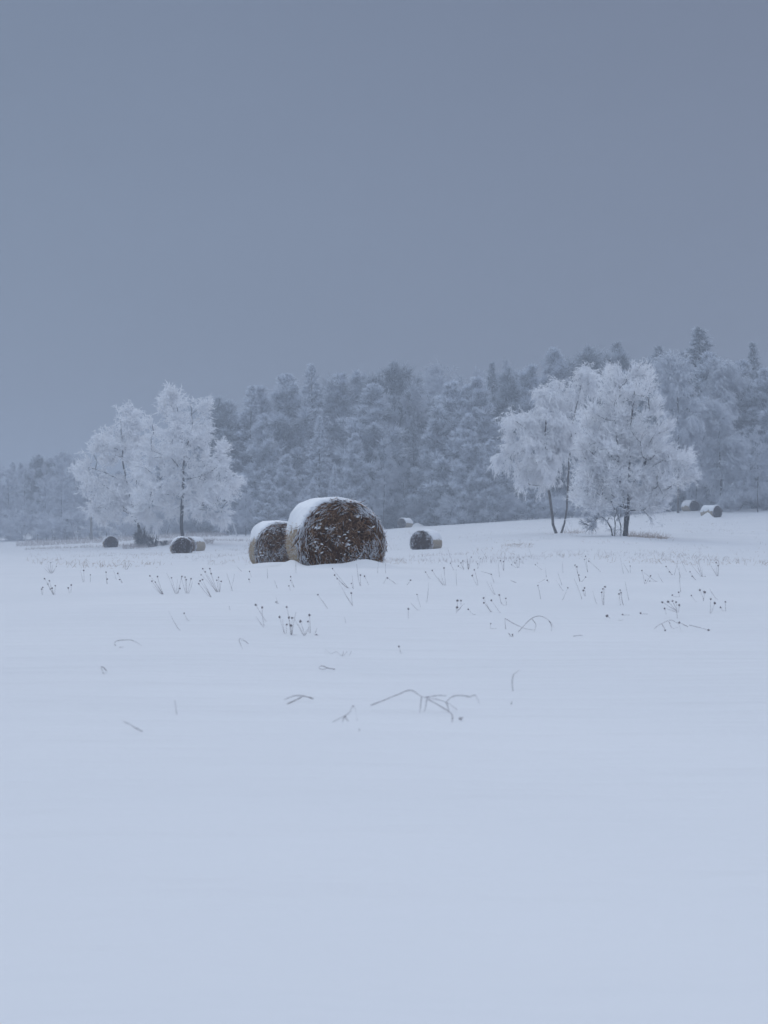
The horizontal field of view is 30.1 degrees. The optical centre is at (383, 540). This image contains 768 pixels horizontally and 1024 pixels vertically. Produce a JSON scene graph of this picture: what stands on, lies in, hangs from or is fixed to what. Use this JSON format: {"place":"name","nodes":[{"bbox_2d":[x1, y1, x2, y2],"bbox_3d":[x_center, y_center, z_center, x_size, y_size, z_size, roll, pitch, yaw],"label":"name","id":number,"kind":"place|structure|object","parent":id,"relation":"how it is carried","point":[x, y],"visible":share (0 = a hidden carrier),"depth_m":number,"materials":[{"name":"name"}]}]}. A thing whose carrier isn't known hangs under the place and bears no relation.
{"place":"outdoors","nodes":[
{"label":"outdoors","id":0,"kind":"place"},
{"bbox_2d":[16,530,229,546],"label":"dry grass","id":1,"kind":"structure","parent":0,"point":[94,540],"depth_m":174.47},
{"bbox_2d":[26,538,249,549],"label":"dry grass","id":2,"kind":"structure","parent":0,"point":[125,544],"depth_m":130.12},
{"bbox_2d":[120,538,214,548],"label":"dry grass","id":3,"kind":"structure","parent":0,"point":[136,545],"depth_m":119.35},
{"bbox_2d":[0,508,767,1023],"bbox_3d":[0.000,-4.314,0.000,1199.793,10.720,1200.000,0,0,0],"label":"snow ground","id":4,"kind":"structure","parent":0,"point":[570,826],"depth_m":3.31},
{"bbox_2d":[0,467,25,528],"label":"frosted tree","id":5,"kind":"object","parent":4,"relation":"on","point":[7,506],"visible":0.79,"depth_m":214.38,"materials":[{"name":"grey plant"}]},
{"bbox_2d":[0,462,28,529],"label":"spruce tree","id":6,"kind":"object","parent":4,"relation":"on","point":[6,480],"visible":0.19,"depth_m":239.50,"materials":[{"name":"grey plant"}]},
{"bbox_2d":[9,462,41,526],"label":"frosted tree","id":7,"kind":"object","parent":4,"relation":"on","point":[28,503],"visible":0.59,"depth_m":224.23,"materials":[{"name":"grey plant"}]},
{"bbox_2d":[0,505,52,540],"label":"frosted shrub","id":8,"kind":"object","parent":4,"relation":"on","point":[19,516],"visible":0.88,"depth_m":194.68,"materials":[{"name":"grey plant"}]},
{"bbox_2d":[22,453,57,510],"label":"pine tree","id":9,"kind":"object","parent":4,"relation":"on","point":[38,463],"visible":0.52,"depth_m":234.08,"materials":[{"name":"grey plant"}]},
{"bbox_2d":[26,509,57,538],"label":"frosted shrub","id":10,"kind":"object","parent":4,"relation":"on","point":[42,514],"visible":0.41,"depth_m":198.10,"materials":[{"name":"grey plant"}]},
{"bbox_2d":[30,476,62,518],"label":"frosted tree","id":11,"kind":"object","parent":4,"relation":"on","point":[45,496],"visible":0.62,"depth_m":211.53,"materials":[{"name":"grey plant"}]},
{"bbox_2d":[32,516,69,539],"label":"frosted shrub","id":12,"kind":"object","parent":4,"relation":"on","point":[46,523],"visible":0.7,"depth_m":191.85,"materials":[{"name":"grey plant"}]},
{"bbox_2d":[37,454,66,520],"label":"pine tree","id":13,"kind":"object","parent":4,"relation":"on","point":[55,457],"visible":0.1,"depth_m":239.69,"materials":[{"name":"grey plant"}]},
{"bbox_2d":[46,475,75,521],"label":"frosted tree","id":14,"kind":"object","parent":4,"relation":"on","point":[55,490],"visible":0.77,"depth_m":207.63,"materials":[{"name":"grey plant"}]},
{"bbox_2d":[47,517,81,539],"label":"frosted shrub","id":15,"kind":"object","parent":4,"relation":"on","point":[58,527],"visible":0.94,"depth_m":191.25,"materials":[{"name":"grey plant"}]},
{"bbox_2d":[46,449,89,532],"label":"frosted tree","id":16,"kind":"object","parent":4,"relation":"on","point":[69,496],"visible":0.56,"depth_m":216.75,"materials":[{"name":"grey plant"}]},
{"bbox_2d":[52,510,106,538],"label":"frosted shrub","id":17,"kind":"object","parent":4,"relation":"on","point":[79,520],"visible":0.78,"depth_m":191.95,"materials":[{"name":"grey plant"}]},
{"bbox_2d":[65,452,97,531],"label":"frosted tree","id":18,"kind":"object","parent":4,"relation":"on","point":[69,460],"visible":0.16,"depth_m":223.98,"materials":[{"name":"grey plant"}]},
{"bbox_2d":[75,470,96,530],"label":"frosted tree","id":19,"kind":"object","parent":4,"relation":"on","point":[81,501],"visible":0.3,"depth_m":211.44,"materials":[{"name":"grey plant"}]},
{"bbox_2d":[87,524,108,538],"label":"frosted shrub","id":20,"kind":"object","parent":4,"relation":"on","point":[102,529],"visible":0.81,"depth_m":190.66,"materials":[{"name":"grey plant"}]},
{"bbox_2d":[102,536,118,547],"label":"hay bale","id":21,"kind":"object","parent":4,"relation":"on","point":[109,541],"visible":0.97,"depth_m":125.97,"materials":[{"name":"plant"}]},
{"bbox_2d":[67,399,154,534],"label":"frosted tree","id":22,"kind":"object","parent":4,"relation":"on","point":[102,443],"visible":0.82,"depth_m":125.38,"materials":[{"name":"white plant"}]},
{"bbox_2d":[107,512,150,536],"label":"frosted shrub","id":23,"kind":"object","parent":4,"relation":"on","point":[121,529],"visible":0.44,"depth_m":193.24,"materials":[{"name":"grey plant"}]},
{"bbox_2d":[132,527,148,546],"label":"dark bush","id":24,"kind":"object","parent":4,"relation":"on","point":[138,537],"visible":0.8,"depth_m":124.16,"materials":[{"name":"grey plant"}]},
{"bbox_2d":[140,507,194,534],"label":"frosted shrub","id":25,"kind":"object","parent":4,"relation":"on","point":[162,517],"visible":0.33,"depth_m":194.99,"materials":[{"name":"grey plant"}]},
{"bbox_2d":[170,536,192,553],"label":"hay bale","id":26,"kind":"object","parent":4,"relation":"on","point":[180,544],"visible":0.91,"depth_m":84.95,"materials":[{"name":"plant"}]},
{"bbox_2d":[125,380,248,537],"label":"frosted tree","id":27,"kind":"object","parent":4,"relation":"on","point":[210,490],"visible":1,"depth_m":117.42,"materials":[{"name":"white plant"}]},
{"bbox_2d":[176,510,204,532],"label":"frosted shrub","id":28,"kind":"object","parent":4,"relation":"on","point":[191,522],"visible":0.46,"depth_m":194.52,"materials":[{"name":"grey plant"}]},
{"bbox_2d":[166,446,215,532],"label":"pine tree","id":29,"kind":"object","parent":4,"relation":"on","point":[204,507],"visible":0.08,"depth_m":196.23,"materials":[{"name":"grey plant"}]},
{"bbox_2d":[187,536,205,550],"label":"hay bale","id":30,"kind":"object","parent":4,"relation":"on","point":[198,543],"visible":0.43,"depth_m":103.13,"materials":[{"name":"plant"}]},
{"bbox_2d":[181,394,251,533],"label":"pine tree","id":31,"kind":"object","parent":4,"relation":"on","point":[222,413],"visible":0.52,"depth_m":179.80,"materials":[{"name":"grey plant"}]},
{"bbox_2d":[209,516,243,534],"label":"frosted shrub","id":32,"kind":"object","parent":4,"relation":"on","point":[238,530],"visible":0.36,"depth_m":171.89,"materials":[{"name":"grey plant"}]},
{"bbox_2d":[201,409,252,532],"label":"pine tree","id":33,"kind":"object","parent":4,"relation":"on","point":[207,523],"visible":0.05,"depth_m":189.31,"materials":[{"name":"grey plant"}]},
{"bbox_2d":[202,385,271,532],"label":"spruce tree","id":34,"kind":"object","parent":4,"relation":"on","point":[238,460],"visible":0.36,"depth_m":179.26,"materials":[{"name":"grey plant"}]},
{"bbox_2d":[228,509,264,533],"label":"frosted shrub","id":35,"kind":"object","parent":4,"relation":"on","point":[250,529],"visible":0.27,"depth_m":170.93,"materials":[{"name":"grey plant"}]},
{"bbox_2d":[225,413,289,527],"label":"pine tree","id":36,"kind":"object","parent":4,"relation":"on","point":[257,469],"visible":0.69,"depth_m":171.27,"materials":[{"name":"grey plant"}]},
{"bbox_2d":[234,384,284,472],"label":"pine tree","id":37,"kind":"object","parent":4,"relation":"on","point":[262,398],"visible":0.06,"depth_m":189.00,"materials":[{"name":"grey plant"}]},
{"bbox_2d":[248,520,289,563],"bbox_3d":[-2.430,0.154,33.255,1.393,1.265,1.402,0,0,-13],"label":"hay bale","id":38,"kind":"object","parent":4,"relation":"on","point":[267,538],"visible":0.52,"depth_m":32.61,"materials":[{"name":"plant"}]},
{"bbox_2d":[254,474,285,523],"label":"pine tree","id":39,"kind":"object","parent":4,"relation":"on","point":[267,492],"visible":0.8,"depth_m":155.73,"materials":[{"name":"grey plant"}]},
{"bbox_2d":[261,454,303,520],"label":"pine tree","id":40,"kind":"object","parent":4,"relation":"on","point":[287,491],"visible":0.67,"depth_m":159.43,"materials":[{"name":"grey plant"}]},
{"bbox_2d":[240,373,331,503],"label":"pine tree","id":41,"kind":"object","parent":4,"relation":"on","point":[287,400],"visible":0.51,"depth_m":180.69,"materials":[{"name":"grey plant"}]},
{"bbox_2d":[305,479,320,500],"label":"pine tree","id":42,"kind":"object","parent":4,"relation":"on","point":[312,490],"visible":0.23,"depth_m":151.90,"materials":[{"name":"grey plant"}]},
{"bbox_2d":[294,363,343,496],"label":"spruce tree","id":43,"kind":"object","parent":4,"relation":"on","point":[316,392],"visible":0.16,"depth_m":187.57,"materials":[{"name":"grey plant"}]},
{"bbox_2d":[299,416,339,500],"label":"spruce tree","id":44,"kind":"object","parent":4,"relation":"on","point":[319,479],"visible":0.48,"depth_m":167.62,"materials":[{"name":"grey plant"}]},
{"bbox_2d":[327,464,341,496],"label":"spruce tree","id":45,"kind":"object","parent":4,"relation":"on","point":[335,488],"visible":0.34,"depth_m":157.85,"materials":[{"name":"grey plant"}]},
{"bbox_2d":[283,497,387,565],"bbox_3d":[-0.745,-0.019,21.144,1.440,1.270,1.376,0,0,-13],"label":"hay bale","id":46,"kind":"object","parent":4,"relation":"on","point":[330,530],"visible":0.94,"depth_m":20.55,"materials":[{"name":"plant"}]},
{"bbox_2d":[311,371,364,468],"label":"pine tree","id":47,"kind":"object","parent":4,"relation":"on","point":[329,378],"visible":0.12,"depth_m":194.59,"materials":[{"name":"grey plant"}]},
{"bbox_2d":[307,372,371,495],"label":"pine tree","id":48,"kind":"object","parent":4,"relation":"on","point":[339,393],"visible":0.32,"depth_m":191.07,"materials":[{"name":"grey plant"}]},
{"bbox_2d":[331,368,368,444],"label":"pine tree","id":49,"kind":"object","parent":4,"relation":"on","point":[355,378],"visible":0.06,"depth_m":195.09,"materials":[{"name":"grey plant"}]},
{"bbox_2d":[335,433,375,507],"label":"pine tree","id":50,"kind":"object","parent":4,"relation":"on","point":[358,472],"visible":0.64,"depth_m":165.32,"materials":[{"name":"grey plant"}]},
{"bbox_2d":[326,382,428,527],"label":"pine tree","id":51,"kind":"object","parent":4,"relation":"on","point":[372,409],"visible":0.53,"depth_m":172.90,"materials":[{"name":"grey plant"}]},
{"bbox_2d":[334,360,439,527],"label":"pine tree","id":52,"kind":"object","parent":4,"relation":"on","point":[397,376],"visible":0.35,"depth_m":188.36,"materials":[{"name":"grey plant"}]},
{"bbox_2d":[24,513,762,564],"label":"dry grass","id":53,"kind":"structure","parent":4,"relation":"on","point":[502,558],"depth_m":51.84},
{"bbox_2d":[26,523,767,568],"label":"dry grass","id":54,"kind":"structure","parent":4,"relation":"on","point":[404,558],"depth_m":42.65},
{"bbox_2d":[397,518,412,527],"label":"hay bale","id":55,"kind":"object","parent":4,"relation":"on","point":[404,522],"visible":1,"depth_m":152.01,"materials":[{"name":"plant"}]},
{"bbox_2d":[377,382,433,501],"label":"frosted tree","id":56,"kind":"object","parent":4,"relation":"on","point":[414,392],"visible":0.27,"depth_m":185.19,"materials":[{"name":"grey plant"}]},
{"bbox_2d":[397,503,432,525],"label":"frosted shrub","id":57,"kind":"object","parent":4,"relation":"on","point":[416,508],"visible":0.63,"depth_m":169.05,"materials":[{"name":"grey plant"}]},
{"bbox_2d":[371,690,479,719],"bbox_3d":[0.132,0.513,4.460,0.350,0.070,0.282,0,0,0],"label":"bent stem","id":58,"kind":"object","parent":4,"relation":"on","point":[429,700],"visible":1,"depth_m":4.58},
{"bbox_2d":[409,529,442,549],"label":"hay bale","id":59,"kind":"object","parent":4,"relation":"on","point":[425,539],"visible":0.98,"depth_m":73.01,"materials":[{"name":"plant"}]},
{"bbox_2d":[412,359,446,419],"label":"frosted tree","id":60,"kind":"object","parent":4,"relation":"on","point":[428,383],"visible":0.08,"depth_m":235.92,"materials":[{"name":"grey plant"}]},
{"bbox_2d":[407,423,452,525],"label":"pine tree","id":61,"kind":"object","parent":4,"relation":"on","point":[427,517],"visible":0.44,"depth_m":166.44,"materials":[{"name":"grey plant"}]},
{"bbox_2d":[421,371,463,414],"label":"frosted tree","id":62,"kind":"object","parent":4,"relation":"on","point":[459,382],"visible":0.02,"depth_m":243.71,"materials":[{"name":"grey plant"}]},
{"bbox_2d":[433,504,464,524],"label":"frosted shrub","id":63,"kind":"object","parent":4,"relation":"on","point":[438,510],"visible":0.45,"depth_m":159.44,"materials":[{"name":"grey plant"}]},
{"bbox_2d":[423,361,486,404],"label":"frosted tree","id":64,"kind":"object","parent":4,"relation":"on","point":[434,371],"visible":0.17,"depth_m":230.63,"materials":[{"name":"grey plant"}]},
{"bbox_2d":[417,379,501,525],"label":"pine tree","id":65,"kind":"object","parent":4,"relation":"on","point":[451,397],"visible":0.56,"depth_m":164.71,"materials":[{"name":"grey plant"}]},
{"bbox_2d":[437,491,483,523],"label":"frosted shrub","id":66,"kind":"object","parent":4,"relation":"on","point":[466,517],"visible":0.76,"depth_m":156.59,"materials":[{"name":"grey plant"}]},
{"bbox_2d":[438,412,502,524],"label":"pine tree","id":67,"kind":"object","parent":4,"relation":"on","point":[469,449],"visible":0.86,"depth_m":157.36,"materials":[{"name":"grey plant"}]},
{"bbox_2d":[438,375,514,499],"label":"pine tree","id":68,"kind":"object","parent":4,"relation":"on","point":[475,398],"visible":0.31,"depth_m":164.72,"materials":[{"name":"grey plant"}]},
{"bbox_2d":[470,439,507,521],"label":"pine tree","id":69,"kind":"object","parent":4,"relation":"on","point":[489,451],"visible":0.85,"depth_m":155.53,"materials":[{"name":"grey plant"}]},
{"bbox_2d":[469,485,523,522],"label":"frosted shrub","id":70,"kind":"object","parent":4,"relation":"on","point":[512,501],"visible":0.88,"depth_m":155.71,"materials":[{"name":"grey plant"}]},
{"bbox_2d":[481,361,516,515],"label":"spruce tree","id":71,"kind":"object","parent":4,"relation":"on","point":[491,371],"visible":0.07,"depth_m":195.71,"materials":[{"name":"grey plant"}]},
{"bbox_2d":[490,358,512,391],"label":"frosted tree","id":72,"kind":"object","parent":4,"relation":"on","point":[504,365],"visible":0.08,"depth_m":224.27,"materials":[{"name":"grey plant"}]},
{"bbox_2d":[483,365,522,519],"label":"pine tree","id":73,"kind":"object","parent":4,"relation":"on","point":[507,390],"visible":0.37,"depth_m":179.88,"materials":[{"name":"grey plant"}]},
{"bbox_2d":[497,363,557,518],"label":"pine tree","id":74,"kind":"object","parent":4,"relation":"on","point":[524,385],"visible":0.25,"depth_m":176.90,"materials":[{"name":"grey plant"}]},
{"bbox_2d":[510,502,545,519],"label":"frosted shrub","id":75,"kind":"object","parent":4,"relation":"on","point":[522,507],"visible":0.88,"depth_m":155.01,"materials":[{"name":"grey plant"}]},
{"bbox_2d":[524,486,541,519],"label":"pine tree","id":76,"kind":"object","parent":4,"relation":"on","point":[531,501],"visible":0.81,"depth_m":153.72,"materials":[{"name":"grey plant"}]},
{"bbox_2d":[486,360,601,532],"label":"birch tree","id":77,"kind":"object","parent":4,"relation":"on","point":[551,453],"visible":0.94,"depth_m":94.42,"materials":[{"name":"white plant"}]},
{"bbox_2d":[534,490,569,518],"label":"frosted shrub","id":78,"kind":"object","parent":4,"relation":"on","point":[543,501],"visible":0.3,"depth_m":157.38,"materials":[{"name":"grey plant"}]},
{"bbox_2d":[507,346,604,516],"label":"pine tree","id":79,"kind":"object","parent":4,"relation":"on","point":[559,368],"visible":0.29,"depth_m":175.13,"materials":[{"name":"grey plant"}]},
{"bbox_2d":[541,495,587,517],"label":"frosted shrub","id":80,"kind":"object","parent":4,"relation":"on","point":[557,502],"visible":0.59,"depth_m":149.74,"materials":[{"name":"grey plant"}]},
{"bbox_2d":[544,343,624,509],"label":"pine tree","id":81,"kind":"object","parent":4,"relation":"on","point":[588,354],"visible":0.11,"depth_m":178.81,"materials":[{"name":"grey plant"}]},
{"bbox_2d":[578,505,627,535],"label":"bush","id":82,"kind":"object","parent":4,"relation":"on","point":[591,526],"visible":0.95,"depth_m":84.44,"materials":[{"name":"grey plant"}]},
{"bbox_2d":[585,370,643,514],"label":"pine tree","id":83,"kind":"object","parent":4,"relation":"on","point":[637,460],"visible":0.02,"depth_m":177.17,"materials":[{"name":"grey plant"}]},
{"bbox_2d":[596,347,652,418],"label":"pine tree","id":84,"kind":"object","parent":4,"relation":"on","point":[622,357],"visible":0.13,"depth_m":179.24,"materials":[{"name":"grey plant"}]},
{"bbox_2d":[562,357,702,535],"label":"frosted tree","id":85,"kind":"object","parent":4,"relation":"on","point":[611,470],"visible":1,"depth_m":84.31,"materials":[{"name":"white plant"}]},
{"bbox_2d":[618,345,671,509],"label":"spruce tree","id":86,"kind":"object","parent":4,"relation":"on","point":[660,349],"visible":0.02,"depth_m":175.80,"materials":[{"name":"grey plant"}]},
{"bbox_2d":[630,384,679,511],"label":"pine tree","id":87,"kind":"object","parent":4,"relation":"on","point":[651,420],"visible":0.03,"depth_m":168.06,"materials":[{"name":"grey plant"}]},
{"bbox_2d":[631,377,694,508],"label":"pine tree","id":88,"kind":"object","parent":4,"relation":"on","point":[655,379],"visible":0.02,"depth_m":168.14,"materials":[{"name":"grey plant"}]},
{"bbox_2d":[647,349,707,512],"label":"birch tree","id":89,"kind":"object","parent":4,"relation":"on","point":[689,428],"visible":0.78,"depth_m":141.02,"materials":[{"name":"white plant"}]},
{"bbox_2d":[681,500,699,510],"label":"hay bale","id":90,"kind":"object","parent":4,"relation":"on","point":[689,505],"visible":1,"depth_m":146.05,"materials":[{"name":"plant"}]},
{"bbox_2d":[633,326,754,507],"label":"spruce tree","id":91,"kind":"object","parent":4,"relation":"on","point":[696,342],"visible":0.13,"depth_m":155.31,"materials":[{"name":"grey plant"}]},
{"bbox_2d":[685,466,704,499],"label":"frosted tree","id":92,"kind":"object","parent":4,"relation":"on","point":[694,488],"visible":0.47,"depth_m":148.01,"materials":[{"name":"grey plant"}]},
{"bbox_2d":[700,505,721,516],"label":"hay bale","id":93,"kind":"object","parent":4,"relation":"on","point":[714,510],"visible":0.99,"depth_m":133.07,"materials":[{"name":"plant"}]},
{"bbox_2d":[676,351,747,502],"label":"pine tree","id":94,"kind":"object","parent":4,"relation":"on","point":[706,356],"visible":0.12,"depth_m":152.72,"materials":[{"name":"grey plant"}]},
{"bbox_2d":[694,356,751,430],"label":"birch tree","id":95,"kind":"object","parent":4,"relation":"on","point":[720,381],"visible":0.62,"depth_m":150.92,"materials":[{"name":"white plant"}]},
{"bbox_2d":[695,395,751,511],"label":"frosted tree","id":96,"kind":"object","parent":4,"relation":"on","point":[729,449],"visible":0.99,"depth_m":142.37,"materials":[{"name":"plant"}]},
{"bbox_2d":[725,487,755,509],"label":"frosted shrub","id":97,"kind":"object","parent":4,"relation":"on","point":[743,502],"visible":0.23,"depth_m":146.40,"materials":[{"name":"grey plant"}]},
{"bbox_2d":[729,359,762,507],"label":"pine tree","id":98,"kind":"object","parent":4,"relation":"on","point":[743,363],"visible":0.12,"depth_m":154.90,"materials":[{"name":"grey plant"}]},
{"bbox_2d":[738,341,762,506],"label":"spruce tree","id":99,"kind":"object","parent":4,"relation":"on","point":[754,362],"visible":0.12,"depth_m":161.68,"materials":[{"name":"grey plant"}]},
{"bbox_2d":[735,367,767,507],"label":"pine tree","id":100,"kind":"object","parent":4,"relation":"on","point":[756,411],"visible":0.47,"depth_m":151.99,"materials":[{"name":"grey plant"}]},
{"bbox_2d":[736,424,767,511],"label":"frosted tree","id":101,"kind":"object","parent":4,"relation":"on","point":[761,472],"visible":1,"depth_m":139.90,"materials":[{"name":"grey plant"}]},
{"bbox_2d":[743,415,767,508],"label":"pine tree","id":102,"kind":"object","parent":4,"relation":"on","point":[764,430],"visible":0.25,"depth_m":149.96,"materials":[{"name":"grey plant"}]},
{"bbox_2d":[743,487,767,509],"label":"frosted shrub","id":103,"kind":"object","parent":4,"relation":"on","point":[766,498],"visible":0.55,"depth_m":144.22,"materials":[{"name":"grey plant"}]},
{"bbox_2d":[0,0,767,521],"label":"sky","id":104,"kind":"structure","parent":0,"point":[206,198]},
{"bbox_2d":[627,530,672,538],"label":"tan grass","id":105,"kind":"structure","parent":0,"point":[636,535],"depth_m":83.66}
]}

